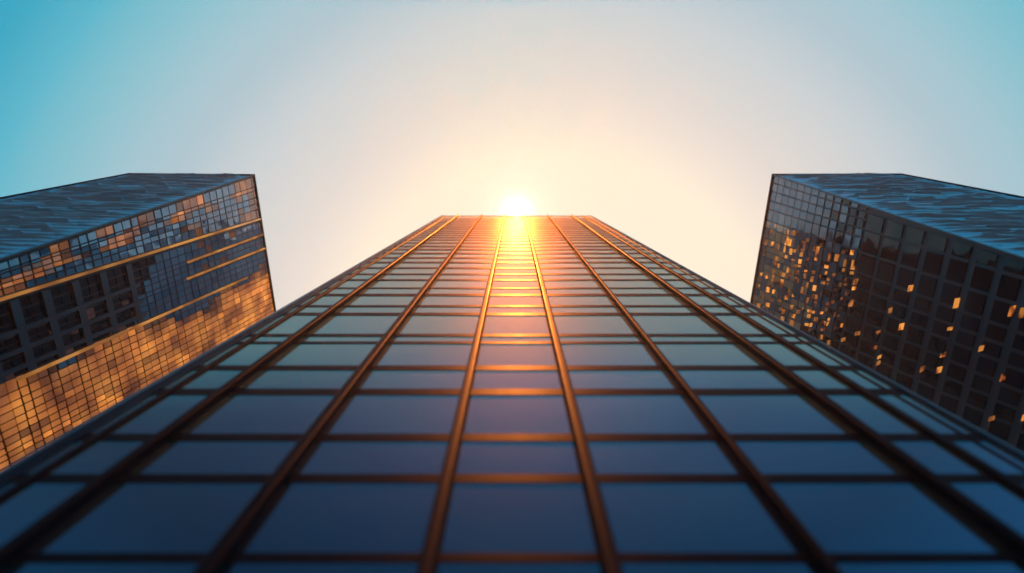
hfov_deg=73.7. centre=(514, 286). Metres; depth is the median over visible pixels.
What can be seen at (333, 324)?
window pane
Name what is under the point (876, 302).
window
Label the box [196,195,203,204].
lit window
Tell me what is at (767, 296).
copper window
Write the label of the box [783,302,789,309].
copper window
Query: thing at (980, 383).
window
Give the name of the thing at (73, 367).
lit window
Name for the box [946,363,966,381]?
window
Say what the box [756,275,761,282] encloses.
copper window
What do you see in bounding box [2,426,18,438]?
lit window
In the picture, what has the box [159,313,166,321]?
lit window
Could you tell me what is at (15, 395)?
lit window
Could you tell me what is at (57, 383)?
lit window
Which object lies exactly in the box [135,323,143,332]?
lit window
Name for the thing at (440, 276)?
window pane
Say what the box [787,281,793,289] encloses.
copper window
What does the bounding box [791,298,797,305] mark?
copper window
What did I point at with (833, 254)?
window
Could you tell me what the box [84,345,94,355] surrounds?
lit window
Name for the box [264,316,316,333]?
window pane
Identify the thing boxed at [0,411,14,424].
lit window
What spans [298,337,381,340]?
window pane
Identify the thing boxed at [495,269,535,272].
window pane
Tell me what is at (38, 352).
window
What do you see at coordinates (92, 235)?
window
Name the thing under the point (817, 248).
lit window
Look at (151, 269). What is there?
window
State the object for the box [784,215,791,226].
window
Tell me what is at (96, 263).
window
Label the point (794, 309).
copper window
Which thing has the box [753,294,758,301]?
copper window
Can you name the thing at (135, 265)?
window
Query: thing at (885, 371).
window
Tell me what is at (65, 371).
lit window
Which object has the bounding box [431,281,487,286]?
window pane
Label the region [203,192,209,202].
window
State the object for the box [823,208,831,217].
window
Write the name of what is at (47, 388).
lit window
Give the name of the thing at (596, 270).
window pane
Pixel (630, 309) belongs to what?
window pane
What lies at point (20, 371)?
window
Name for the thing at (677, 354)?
window pane
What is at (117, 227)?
window
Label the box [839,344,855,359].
window
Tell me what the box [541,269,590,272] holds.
window pane
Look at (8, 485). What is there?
window pane
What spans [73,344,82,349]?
window
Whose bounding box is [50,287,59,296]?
window
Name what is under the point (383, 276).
window pane
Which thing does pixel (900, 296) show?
window
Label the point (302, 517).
window pane
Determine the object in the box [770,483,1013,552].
window pane
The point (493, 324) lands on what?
window pane
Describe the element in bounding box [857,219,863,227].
window
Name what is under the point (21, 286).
lit window
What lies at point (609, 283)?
window pane
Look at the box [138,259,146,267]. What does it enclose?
window
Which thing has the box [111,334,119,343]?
lit window
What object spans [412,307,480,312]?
window pane
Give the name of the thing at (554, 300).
window pane
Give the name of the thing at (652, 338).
window pane
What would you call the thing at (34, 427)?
lit window
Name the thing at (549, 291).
window pane
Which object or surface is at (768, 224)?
copper window
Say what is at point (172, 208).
window
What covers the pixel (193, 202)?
lit window
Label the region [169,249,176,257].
window
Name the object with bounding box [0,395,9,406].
lit window
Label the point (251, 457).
window pane
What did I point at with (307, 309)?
window pane
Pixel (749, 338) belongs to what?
window pane
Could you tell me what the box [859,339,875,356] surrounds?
window
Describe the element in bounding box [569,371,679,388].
window pane
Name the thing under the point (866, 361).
window
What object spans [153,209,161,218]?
window
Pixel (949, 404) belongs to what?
window
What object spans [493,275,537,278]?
window pane
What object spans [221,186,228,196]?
window
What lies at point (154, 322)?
lit window
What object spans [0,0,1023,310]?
sky
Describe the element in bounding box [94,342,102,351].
lit window
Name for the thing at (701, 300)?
window pane
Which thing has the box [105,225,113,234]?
lit window
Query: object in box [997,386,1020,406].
window
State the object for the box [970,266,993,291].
window
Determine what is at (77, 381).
lit window
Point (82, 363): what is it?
lit window
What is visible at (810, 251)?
window
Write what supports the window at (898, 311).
in the office tower at (914, 284)
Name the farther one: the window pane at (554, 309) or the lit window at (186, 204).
the lit window at (186, 204)
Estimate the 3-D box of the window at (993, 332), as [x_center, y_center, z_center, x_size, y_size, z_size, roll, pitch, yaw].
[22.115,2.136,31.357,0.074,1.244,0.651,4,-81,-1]
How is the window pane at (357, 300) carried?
in the office tower at (516, 394)
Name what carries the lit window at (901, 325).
in the office tower at (914, 284)
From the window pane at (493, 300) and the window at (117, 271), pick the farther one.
the window at (117, 271)
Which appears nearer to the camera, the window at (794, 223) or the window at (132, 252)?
the window at (132, 252)
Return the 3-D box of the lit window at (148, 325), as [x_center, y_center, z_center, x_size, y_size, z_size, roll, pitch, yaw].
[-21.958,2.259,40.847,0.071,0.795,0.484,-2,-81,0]
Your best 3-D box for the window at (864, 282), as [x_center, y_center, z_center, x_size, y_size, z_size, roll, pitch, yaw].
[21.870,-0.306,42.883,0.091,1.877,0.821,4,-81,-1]
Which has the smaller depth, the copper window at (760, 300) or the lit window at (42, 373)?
the lit window at (42, 373)
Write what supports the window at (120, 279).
in the office tower at (115, 289)
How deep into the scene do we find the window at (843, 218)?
45.61 m
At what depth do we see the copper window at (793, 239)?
53.16 m
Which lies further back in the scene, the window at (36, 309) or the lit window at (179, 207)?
the lit window at (179, 207)
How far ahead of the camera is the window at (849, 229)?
44.72 m
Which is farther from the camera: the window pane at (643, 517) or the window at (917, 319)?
the window at (917, 319)
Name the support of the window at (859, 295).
in the office tower at (914, 284)
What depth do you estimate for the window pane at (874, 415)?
17.20 m
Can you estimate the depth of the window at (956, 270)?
34.22 m
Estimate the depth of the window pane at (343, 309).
30.21 m
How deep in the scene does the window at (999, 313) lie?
31.09 m
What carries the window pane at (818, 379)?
in the office tower at (516, 394)
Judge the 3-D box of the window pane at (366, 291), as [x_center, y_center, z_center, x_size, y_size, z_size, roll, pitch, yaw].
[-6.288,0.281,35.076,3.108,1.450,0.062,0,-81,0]
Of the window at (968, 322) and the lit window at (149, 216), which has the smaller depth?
the window at (968, 322)
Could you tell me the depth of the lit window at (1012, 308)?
30.42 m
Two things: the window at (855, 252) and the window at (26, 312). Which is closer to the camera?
the window at (26, 312)
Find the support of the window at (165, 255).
in the office tower at (115, 289)
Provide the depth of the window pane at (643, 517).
11.98 m
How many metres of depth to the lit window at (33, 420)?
31.26 m
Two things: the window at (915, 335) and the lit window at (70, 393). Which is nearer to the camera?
the lit window at (70, 393)
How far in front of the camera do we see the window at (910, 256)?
38.03 m
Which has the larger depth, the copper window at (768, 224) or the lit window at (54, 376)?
the copper window at (768, 224)
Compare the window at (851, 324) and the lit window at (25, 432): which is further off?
the window at (851, 324)
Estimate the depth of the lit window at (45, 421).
31.96 m
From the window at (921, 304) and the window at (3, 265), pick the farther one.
the window at (921, 304)
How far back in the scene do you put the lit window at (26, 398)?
30.95 m
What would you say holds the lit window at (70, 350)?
in the office tower at (115, 289)
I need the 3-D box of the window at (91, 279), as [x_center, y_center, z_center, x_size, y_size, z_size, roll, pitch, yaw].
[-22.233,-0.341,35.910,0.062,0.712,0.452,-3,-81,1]
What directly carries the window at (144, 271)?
in the office tower at (115, 289)
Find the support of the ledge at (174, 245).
in the office tower at (115, 289)
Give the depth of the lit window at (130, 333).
39.17 m
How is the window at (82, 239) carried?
in the office tower at (115, 289)
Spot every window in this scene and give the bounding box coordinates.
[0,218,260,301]
[0,261,8,269]
[0,303,8,314]
[0,315,10,325]
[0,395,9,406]
[0,404,11,414]
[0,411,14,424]
[0,419,16,431]
[0,460,8,468]
[2,362,11,369]
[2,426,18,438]
[3,286,14,293]
[4,433,19,445]
[5,337,15,344]
[5,373,13,380]
[5,379,17,392]
[7,440,21,451]
[8,258,18,266]
[8,446,22,456]
[9,390,19,400]
[10,451,24,462]
[11,357,21,365]
[11,399,21,408]
[13,406,24,416]
[14,369,23,375]
[15,283,24,290]
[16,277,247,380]
[16,414,26,423]
[18,375,26,386]
[18,421,27,430]
[19,254,28,262]
[19,296,29,307]
[20,386,29,395]
[20,428,29,437]
[22,308,31,317]
[22,394,31,402]
[25,401,33,410]
[27,370,38,382]
[27,409,35,417]
[28,293,39,304]
[28,416,37,424]
[29,251,39,259]
[29,381,40,390]
[30,423,38,431]
[31,304,41,314]
[32,389,41,397]
[33,349,41,356]
[34,396,43,405]
[36,404,46,412]
[37,365,47,377]
[38,411,47,419]
[39,247,49,256]
[39,376,50,386]
[40,417,49,426]
[42,384,51,392]
[44,391,53,400]
[45,356,53,362]
[46,399,55,407]
[48,361,56,372]
[48,406,57,414]
[49,244,58,252]
[49,412,58,420]
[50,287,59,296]
[50,372,58,380]
[52,380,60,387]
[53,297,61,306]
[54,387,62,395]
[56,394,64,402]
[57,357,66,368]
[58,284,68,294]
[59,241,68,249]
[59,367,69,376]
[61,294,70,303]
[61,375,70,383]
[62,382,72,391]
[64,389,74,397]
[66,348,73,353]
[67,353,76,364]
[68,237,78,246]
[68,363,77,372]
[70,370,79,378]
[72,377,81,386]
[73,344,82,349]
[75,349,84,359]
[78,234,86,243]
[78,359,86,367]
[79,278,87,287]
[81,288,89,296]
[82,373,89,381]
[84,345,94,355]
[86,275,96,284]
[87,231,96,240]
[87,354,95,363]
[89,285,98,293]
[90,368,99,377]
[93,259,102,266]
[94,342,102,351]
[95,350,104,359]
[96,228,105,237]
[98,364,107,372]
[102,256,110,263]
[103,338,110,347]
[104,347,112,354]
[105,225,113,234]
[106,269,113,278]
[108,278,115,286]
[108,360,115,368]
[111,254,119,261]
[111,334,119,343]
[113,222,122,231]
[113,267,122,275]
[113,343,120,350]
[115,276,123,284]
[116,356,124,364]
[119,251,128,258]
[119,329,127,340]
[121,220,130,229]
[121,339,129,346]
[124,352,131,360]
[127,248,136,256]
[128,327,135,336]
[130,217,137,226]
[131,261,138,269]
[132,348,139,355]
[133,270,140,278]
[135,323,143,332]
[136,246,143,253]
[138,214,146,223]
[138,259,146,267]
[140,267,147,275]
[140,344,147,352]
[143,243,151,251]
[143,311,149,320]
[143,320,151,329]
[145,211,154,221]
[146,256,154,264]
[148,264,156,272]
[149,308,156,316]
[151,241,159,248]
[152,316,158,325]
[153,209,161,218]
[154,254,162,262]
[156,262,163,270]
[157,305,164,313]
[159,239,166,246]
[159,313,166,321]
[161,206,168,216]
[162,252,169,259]
[166,309,173,318]
[168,204,175,213]
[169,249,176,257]
[173,306,179,314]
[176,202,182,211]
[182,199,190,209]
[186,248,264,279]
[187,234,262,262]
[189,197,196,206]
[195,228,202,235]
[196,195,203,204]
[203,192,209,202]
[209,190,216,200]
[216,188,222,198]
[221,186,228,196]
[228,184,234,194]
[234,182,239,192]
[239,180,245,190]
[239,214,244,222]
[245,178,251,188]
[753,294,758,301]
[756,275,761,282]
[758,297,763,303]
[762,270,768,276]
[764,264,769,270]
[765,293,771,300]
[766,221,771,228]
[768,272,774,279]
[769,230,775,240]
[772,212,778,222]
[774,312,781,318]
[775,232,782,242]
[776,224,783,232]
[778,213,785,224]
[780,278,787,286]
[781,234,788,243]
[783,227,789,234]
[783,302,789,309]
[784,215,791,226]
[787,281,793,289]
[789,236,795,247]
[790,217,798,229]
[790,306,796,312]
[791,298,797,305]
[794,239,800,248]
[794,321,800,329]
[797,219,805,231]
[798,302,804,307]
[800,241,805,250]
[801,288,807,295]
[803,242,808,252]
[804,221,812,233]
[808,244,815,254]
[811,224,819,236]
[815,206,823,215]
[815,246,819,255]
[817,248,823,257]
[819,226,827,238]
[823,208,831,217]
[823,250,831,259]
[827,229,835,241]
[831,211,838,219]
[831,252,837,262]
[834,254,839,261]
[835,231,843,243]
[837,223,844,230]
[839,214,847,222]
[839,255,847,265]
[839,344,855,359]
[840,304,845,311]
[842,331,858,347]
[843,234,851,246]
[845,316,861,332]
[846,226,853,233]
[848,216,855,224]
[848,299,853,306]
[848,302,864,319]
[850,251,857,257]
[850,260,856,269]
[851,289,867,303]
[852,237,860,249]
[855,228,862,235]
[855,273,871,289]
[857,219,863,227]
[857,253,875,275]
[857,354,873,368]
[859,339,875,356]
[861,231,880,255]
[862,325,878,341]
[866,214,884,232]
[866,309,883,327]
[869,295,886,310]
[872,280,890,296]
[874,330,880,337]
[876,260,894,282]
[876,364,891,378]
[878,348,894,365]
[880,237,899,261]
[882,333,898,350]
[885,220,903,238]
[885,317,902,335]
[889,303,906,318]
[892,288,909,304]
[895,267,914,288]
[895,373,912,389]
[898,323,904,330]
[898,358,915,375]
[900,244,920,267]
[902,343,919,360]
[906,227,924,244]
[906,326,924,344]
[907,285,913,291]
[909,312,927,327]
[913,296,931,312]
[916,383,934,401]
[917,274,937,297]
[920,369,938,385]
[922,251,943,275]
[923,352,942,369]
[927,335,946,353]
[928,234,947,251]
[932,320,950,337]
[935,305,955,322]
[935,366,942,373]
[938,394,957,414]
[939,282,961,304]
[942,379,961,396]
[945,258,967,283]
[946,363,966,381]
[951,241,971,258]
[951,345,971,365]
[953,298,959,308]
[955,330,975,347]
[959,314,980,331]
[962,406,982,426]
[964,291,986,315]
[966,391,987,408]
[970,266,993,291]
[971,374,991,392]
[975,356,997,376]
[976,249,997,266]
[978,345,984,351]
[981,340,1001,358]
[985,324,1006,342]
[987,420,1010,440]
[989,300,1013,325]
[993,403,1015,422]
[996,274,1020,300]
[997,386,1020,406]
[999,373,1006,381]
[1002,368,1023,389]
[1003,258,1023,275]
[1007,305,1015,316]
[1007,351,1023,368]
[1012,334,1023,350]
[1018,308,1023,318]
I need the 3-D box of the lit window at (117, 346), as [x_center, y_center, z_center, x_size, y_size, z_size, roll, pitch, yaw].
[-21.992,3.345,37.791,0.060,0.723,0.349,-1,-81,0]
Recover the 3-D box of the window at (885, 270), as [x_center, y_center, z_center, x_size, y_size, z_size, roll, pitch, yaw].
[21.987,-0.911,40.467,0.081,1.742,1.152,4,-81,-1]
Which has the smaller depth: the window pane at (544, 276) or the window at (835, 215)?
the window pane at (544, 276)
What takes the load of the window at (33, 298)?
in the office tower at (115, 289)
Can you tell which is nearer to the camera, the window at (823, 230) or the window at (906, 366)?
the window at (906, 366)
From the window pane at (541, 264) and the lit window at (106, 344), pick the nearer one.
the lit window at (106, 344)
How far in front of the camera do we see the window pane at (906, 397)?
17.20 m
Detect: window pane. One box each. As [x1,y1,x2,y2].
[0,483,15,492]
[0,483,86,546]
[24,441,83,473]
[25,483,263,552]
[46,442,143,473]
[91,395,156,432]
[110,395,207,432]
[127,441,297,473]
[179,371,240,388]
[180,395,334,432]
[202,344,238,364]
[216,344,277,364]
[235,483,437,552]
[236,371,353,388]
[253,337,287,340]
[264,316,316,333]
[267,344,375,364]
[293,442,447,473]
[297,307,328,312]
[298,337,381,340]
[307,316,398,333]
[310,296,343,304]
[323,395,459,432]
[334,307,405,312]
[338,281,364,286]
[345,296,414,304]
[355,371,464,388]
[359,289,419,293]
[368,281,426,286]
[373,344,471,364]
[378,275,431,278]
[386,269,435,272]
[391,337,473,340]
[394,263,440,266]
[396,316,478,333]
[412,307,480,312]
[417,296,483,304]
[425,289,485,293]
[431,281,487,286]
[437,275,488,278]
[439,483,598,552]
[441,269,490,272]
[445,263,491,266]
[455,441,580,473]
[463,395,571,432]
[472,371,561,388]
[476,344,556,364]
[481,337,551,340]
[482,316,549,333]
[487,307,544,312]
[488,296,543,304]
[490,289,540,293]
[492,281,539,286]
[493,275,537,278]
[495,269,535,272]
[539,263,585,266]
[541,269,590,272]
[542,275,594,278]
[544,281,600,286]
[546,289,606,293]
[548,296,614,304]
[551,307,620,312]
[554,316,637,333]
[559,337,642,340]
[561,344,660,364]
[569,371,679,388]
[575,395,713,432]
[588,442,744,473]
[589,263,636,266]
[594,269,644,272]
[599,275,652,278]
[599,483,805,552]
[604,281,663,286]
[610,289,672,293]
[616,296,686,304]
[625,307,697,312]
[632,316,724,333]
[650,337,734,340]
[655,344,765,364]
[677,370,797,388]
[688,296,720,304]
[697,395,855,432]
[716,316,766,333]
[736,442,909,473]
[745,337,777,340]
[748,316,787,333]
[755,344,814,364]
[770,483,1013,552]
[793,371,852,388]
[794,344,840,364]
[826,395,922,432]
[838,371,881,388]
[877,395,956,432]
[891,441,986,473]
[899,395,971,432]
[950,483,1023,535]
[954,442,1023,473]
[980,442,1023,467]
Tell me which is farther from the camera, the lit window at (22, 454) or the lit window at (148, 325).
the lit window at (148, 325)
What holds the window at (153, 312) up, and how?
in the office tower at (115, 289)
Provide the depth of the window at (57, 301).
33.23 m
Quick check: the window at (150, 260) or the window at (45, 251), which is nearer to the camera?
the window at (45, 251)
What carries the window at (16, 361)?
in the office tower at (115, 289)
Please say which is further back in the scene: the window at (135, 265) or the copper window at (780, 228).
the copper window at (780, 228)
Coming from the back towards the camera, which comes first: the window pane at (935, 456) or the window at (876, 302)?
the window at (876, 302)
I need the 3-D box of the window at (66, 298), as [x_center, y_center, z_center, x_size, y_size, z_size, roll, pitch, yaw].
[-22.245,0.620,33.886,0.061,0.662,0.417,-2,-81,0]
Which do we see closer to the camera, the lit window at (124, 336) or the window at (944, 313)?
the window at (944, 313)
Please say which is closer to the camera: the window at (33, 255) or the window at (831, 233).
the window at (33, 255)
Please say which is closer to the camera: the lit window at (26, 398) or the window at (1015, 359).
the window at (1015, 359)
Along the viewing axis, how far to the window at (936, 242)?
35.79 m
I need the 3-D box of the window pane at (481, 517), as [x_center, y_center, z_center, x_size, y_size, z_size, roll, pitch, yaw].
[0.075,4.091,12.160,2.562,2.490,0.062,0,-81,0]
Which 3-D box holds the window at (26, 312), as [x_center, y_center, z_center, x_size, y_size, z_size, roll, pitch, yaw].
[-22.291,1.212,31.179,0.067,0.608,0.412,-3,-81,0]
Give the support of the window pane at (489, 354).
in the office tower at (516, 394)
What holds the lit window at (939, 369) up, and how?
in the office tower at (914, 284)
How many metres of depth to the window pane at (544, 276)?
39.77 m
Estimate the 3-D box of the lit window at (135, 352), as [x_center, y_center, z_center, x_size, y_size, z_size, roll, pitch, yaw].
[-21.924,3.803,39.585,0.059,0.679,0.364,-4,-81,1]
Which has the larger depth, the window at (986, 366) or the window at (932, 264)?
the window at (932, 264)
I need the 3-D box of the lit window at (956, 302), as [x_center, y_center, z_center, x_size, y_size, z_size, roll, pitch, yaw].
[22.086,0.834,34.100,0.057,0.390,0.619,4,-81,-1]
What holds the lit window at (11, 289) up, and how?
in the office tower at (115, 289)
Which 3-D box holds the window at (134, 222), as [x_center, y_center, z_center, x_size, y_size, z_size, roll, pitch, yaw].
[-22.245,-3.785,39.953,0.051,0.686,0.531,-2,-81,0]
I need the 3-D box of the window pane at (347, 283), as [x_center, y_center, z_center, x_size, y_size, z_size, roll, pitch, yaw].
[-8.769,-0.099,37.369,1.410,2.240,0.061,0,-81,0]
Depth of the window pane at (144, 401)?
17.20 m
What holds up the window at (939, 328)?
in the office tower at (914, 284)
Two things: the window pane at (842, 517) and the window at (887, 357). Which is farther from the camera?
the window at (887, 357)
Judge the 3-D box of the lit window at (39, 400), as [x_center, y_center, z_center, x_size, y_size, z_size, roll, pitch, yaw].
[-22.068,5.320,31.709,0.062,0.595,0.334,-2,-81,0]
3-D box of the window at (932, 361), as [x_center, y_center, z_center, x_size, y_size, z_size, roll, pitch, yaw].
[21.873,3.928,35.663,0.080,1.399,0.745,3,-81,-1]
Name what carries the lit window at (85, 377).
in the office tower at (115, 289)
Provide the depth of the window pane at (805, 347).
22.88 m
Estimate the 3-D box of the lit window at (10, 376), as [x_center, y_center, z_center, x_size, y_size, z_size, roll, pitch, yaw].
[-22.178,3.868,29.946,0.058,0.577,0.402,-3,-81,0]
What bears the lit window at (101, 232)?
in the office tower at (115, 289)
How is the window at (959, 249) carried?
in the office tower at (914, 284)
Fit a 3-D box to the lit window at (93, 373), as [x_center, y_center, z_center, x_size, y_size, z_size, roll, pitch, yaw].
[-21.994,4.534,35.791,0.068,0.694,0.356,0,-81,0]
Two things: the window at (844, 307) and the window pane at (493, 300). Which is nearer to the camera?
the window pane at (493, 300)
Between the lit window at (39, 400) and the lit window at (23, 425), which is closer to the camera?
the lit window at (23, 425)
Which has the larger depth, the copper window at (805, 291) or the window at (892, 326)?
the copper window at (805, 291)
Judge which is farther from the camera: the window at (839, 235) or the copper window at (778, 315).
the copper window at (778, 315)
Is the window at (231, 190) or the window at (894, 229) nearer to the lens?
the window at (894, 229)
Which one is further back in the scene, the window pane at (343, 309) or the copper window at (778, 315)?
the copper window at (778, 315)
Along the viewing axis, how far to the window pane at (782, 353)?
22.88 m
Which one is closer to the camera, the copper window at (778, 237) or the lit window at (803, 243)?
the lit window at (803, 243)
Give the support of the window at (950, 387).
in the office tower at (914, 284)
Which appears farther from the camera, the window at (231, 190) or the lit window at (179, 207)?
the window at (231, 190)
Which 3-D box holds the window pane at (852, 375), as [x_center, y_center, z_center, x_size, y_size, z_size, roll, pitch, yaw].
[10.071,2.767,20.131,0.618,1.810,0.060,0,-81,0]
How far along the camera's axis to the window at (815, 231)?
49.44 m
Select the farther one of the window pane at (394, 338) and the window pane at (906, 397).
the window pane at (394, 338)
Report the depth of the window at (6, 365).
29.85 m
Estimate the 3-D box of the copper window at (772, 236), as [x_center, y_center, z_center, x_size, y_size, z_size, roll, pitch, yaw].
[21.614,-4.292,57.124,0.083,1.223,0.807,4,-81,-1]
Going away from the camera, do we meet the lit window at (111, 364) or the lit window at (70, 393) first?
the lit window at (70, 393)
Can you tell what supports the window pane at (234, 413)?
in the office tower at (516, 394)
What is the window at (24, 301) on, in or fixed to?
in the office tower at (115, 289)
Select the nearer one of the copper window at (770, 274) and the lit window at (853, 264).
the lit window at (853, 264)
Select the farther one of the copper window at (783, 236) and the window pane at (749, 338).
the copper window at (783, 236)
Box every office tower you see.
[0,173,275,470]
[0,214,1023,572]
[750,173,1023,452]
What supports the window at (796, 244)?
in the office tower at (914, 284)
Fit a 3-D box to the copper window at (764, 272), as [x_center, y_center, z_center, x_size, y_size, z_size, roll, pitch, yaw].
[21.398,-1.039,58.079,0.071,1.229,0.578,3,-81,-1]
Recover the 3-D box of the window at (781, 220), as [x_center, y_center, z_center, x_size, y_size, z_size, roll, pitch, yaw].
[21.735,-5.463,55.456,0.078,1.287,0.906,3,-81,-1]
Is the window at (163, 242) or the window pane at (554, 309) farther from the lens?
the window at (163, 242)
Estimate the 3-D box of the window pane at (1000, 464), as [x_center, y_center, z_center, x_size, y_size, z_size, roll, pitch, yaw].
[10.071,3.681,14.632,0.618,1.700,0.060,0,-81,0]
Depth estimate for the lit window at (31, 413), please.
31.16 m
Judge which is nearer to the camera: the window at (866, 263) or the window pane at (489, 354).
the window pane at (489, 354)
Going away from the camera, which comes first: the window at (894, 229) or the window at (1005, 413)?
the window at (1005, 413)
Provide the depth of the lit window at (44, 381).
32.09 m
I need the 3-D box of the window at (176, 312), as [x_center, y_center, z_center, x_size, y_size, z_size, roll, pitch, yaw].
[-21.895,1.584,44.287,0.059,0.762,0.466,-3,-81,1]
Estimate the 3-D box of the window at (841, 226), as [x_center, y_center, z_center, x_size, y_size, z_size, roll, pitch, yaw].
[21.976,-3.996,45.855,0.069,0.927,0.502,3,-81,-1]
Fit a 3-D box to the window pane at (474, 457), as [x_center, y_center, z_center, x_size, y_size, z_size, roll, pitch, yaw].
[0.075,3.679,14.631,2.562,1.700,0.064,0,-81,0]
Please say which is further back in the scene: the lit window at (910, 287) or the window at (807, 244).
the window at (807, 244)
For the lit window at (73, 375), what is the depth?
34.24 m
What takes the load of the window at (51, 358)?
in the office tower at (115, 289)
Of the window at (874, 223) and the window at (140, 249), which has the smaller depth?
the window at (140, 249)
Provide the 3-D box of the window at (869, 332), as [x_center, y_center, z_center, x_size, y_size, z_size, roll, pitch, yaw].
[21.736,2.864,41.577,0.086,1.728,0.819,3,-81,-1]
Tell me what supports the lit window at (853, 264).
in the office tower at (914, 284)
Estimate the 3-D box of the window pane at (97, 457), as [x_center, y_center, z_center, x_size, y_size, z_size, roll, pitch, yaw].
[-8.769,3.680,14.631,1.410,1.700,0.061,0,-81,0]
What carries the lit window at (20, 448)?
in the office tower at (115, 289)
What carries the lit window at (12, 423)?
in the office tower at (115, 289)
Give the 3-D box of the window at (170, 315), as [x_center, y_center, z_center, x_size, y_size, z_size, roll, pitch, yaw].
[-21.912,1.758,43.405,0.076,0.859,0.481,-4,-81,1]
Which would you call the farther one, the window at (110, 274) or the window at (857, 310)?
the window at (857, 310)
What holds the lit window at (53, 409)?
in the office tower at (115, 289)
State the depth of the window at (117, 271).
38.15 m
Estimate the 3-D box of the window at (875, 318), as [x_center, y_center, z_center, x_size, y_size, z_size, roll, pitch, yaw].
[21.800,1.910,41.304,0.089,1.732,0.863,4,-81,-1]
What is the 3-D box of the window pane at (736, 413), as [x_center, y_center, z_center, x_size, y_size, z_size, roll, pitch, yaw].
[6.417,3.234,17.305,3.174,2.800,0.064,0,-81,0]
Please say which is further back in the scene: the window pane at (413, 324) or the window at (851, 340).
the window at (851, 340)
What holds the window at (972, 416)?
in the office tower at (914, 284)
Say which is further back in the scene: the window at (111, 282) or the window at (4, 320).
the window at (111, 282)
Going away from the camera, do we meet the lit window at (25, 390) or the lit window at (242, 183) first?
the lit window at (25, 390)
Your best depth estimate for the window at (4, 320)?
29.90 m
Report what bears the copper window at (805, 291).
in the office tower at (914, 284)
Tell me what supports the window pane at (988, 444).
in the office tower at (516, 394)
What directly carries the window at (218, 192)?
in the office tower at (115, 289)
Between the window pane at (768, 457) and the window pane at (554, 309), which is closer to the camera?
the window pane at (768, 457)
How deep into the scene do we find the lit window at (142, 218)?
40.78 m
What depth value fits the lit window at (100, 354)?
36.28 m
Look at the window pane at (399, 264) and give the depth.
44.91 m
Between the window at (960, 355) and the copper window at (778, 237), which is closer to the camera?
the window at (960, 355)
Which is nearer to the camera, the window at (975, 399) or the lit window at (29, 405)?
the lit window at (29, 405)
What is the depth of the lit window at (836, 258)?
46.19 m
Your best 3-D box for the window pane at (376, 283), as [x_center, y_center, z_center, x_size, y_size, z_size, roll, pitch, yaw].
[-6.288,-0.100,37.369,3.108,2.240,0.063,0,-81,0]
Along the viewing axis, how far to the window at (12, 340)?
30.14 m
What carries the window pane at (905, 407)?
in the office tower at (516, 394)
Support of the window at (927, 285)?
in the office tower at (914, 284)
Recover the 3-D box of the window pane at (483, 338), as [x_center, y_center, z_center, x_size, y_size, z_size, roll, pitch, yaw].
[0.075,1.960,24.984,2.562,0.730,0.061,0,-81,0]
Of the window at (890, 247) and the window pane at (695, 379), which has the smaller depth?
the window pane at (695, 379)
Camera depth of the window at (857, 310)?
43.25 m
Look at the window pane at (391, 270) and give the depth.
42.18 m
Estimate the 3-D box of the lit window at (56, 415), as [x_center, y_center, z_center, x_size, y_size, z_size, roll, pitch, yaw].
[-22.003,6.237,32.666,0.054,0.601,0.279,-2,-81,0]
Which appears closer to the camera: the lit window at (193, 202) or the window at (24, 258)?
the window at (24, 258)
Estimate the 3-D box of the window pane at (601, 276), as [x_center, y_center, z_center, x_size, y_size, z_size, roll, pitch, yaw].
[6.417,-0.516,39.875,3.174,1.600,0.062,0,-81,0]
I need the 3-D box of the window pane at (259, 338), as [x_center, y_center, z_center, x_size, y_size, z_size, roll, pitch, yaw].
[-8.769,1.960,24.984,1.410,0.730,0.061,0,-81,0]
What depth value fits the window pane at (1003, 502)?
12.68 m
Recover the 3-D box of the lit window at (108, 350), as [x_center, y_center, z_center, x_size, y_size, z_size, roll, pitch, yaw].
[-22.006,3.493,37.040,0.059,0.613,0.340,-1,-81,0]
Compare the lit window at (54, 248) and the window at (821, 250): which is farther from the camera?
the window at (821, 250)
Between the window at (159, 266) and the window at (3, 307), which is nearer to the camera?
the window at (3, 307)
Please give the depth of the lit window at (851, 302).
43.98 m
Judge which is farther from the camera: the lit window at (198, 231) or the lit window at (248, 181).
the lit window at (248, 181)
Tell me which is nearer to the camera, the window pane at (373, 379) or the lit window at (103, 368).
the window pane at (373, 379)
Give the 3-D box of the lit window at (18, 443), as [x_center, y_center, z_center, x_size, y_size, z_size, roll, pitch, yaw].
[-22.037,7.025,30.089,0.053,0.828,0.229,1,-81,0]
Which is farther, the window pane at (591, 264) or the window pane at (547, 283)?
the window pane at (591, 264)
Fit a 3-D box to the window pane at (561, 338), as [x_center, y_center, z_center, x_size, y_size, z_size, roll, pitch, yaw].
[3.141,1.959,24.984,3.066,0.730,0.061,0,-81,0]
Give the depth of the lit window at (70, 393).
33.75 m
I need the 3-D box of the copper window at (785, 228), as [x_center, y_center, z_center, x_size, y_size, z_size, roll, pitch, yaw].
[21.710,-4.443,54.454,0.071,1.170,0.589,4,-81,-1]
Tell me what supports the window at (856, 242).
in the office tower at (914, 284)
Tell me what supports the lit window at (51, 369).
in the office tower at (115, 289)
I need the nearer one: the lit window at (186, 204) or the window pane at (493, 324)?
the window pane at (493, 324)
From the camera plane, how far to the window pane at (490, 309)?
30.22 m
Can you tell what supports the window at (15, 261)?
in the office tower at (115, 289)
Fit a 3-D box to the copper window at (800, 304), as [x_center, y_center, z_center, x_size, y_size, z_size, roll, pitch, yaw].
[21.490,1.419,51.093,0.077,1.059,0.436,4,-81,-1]
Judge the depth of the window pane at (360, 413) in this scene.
17.20 m
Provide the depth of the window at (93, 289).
36.01 m
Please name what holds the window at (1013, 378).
in the office tower at (914, 284)
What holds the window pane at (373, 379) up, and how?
in the office tower at (516, 394)

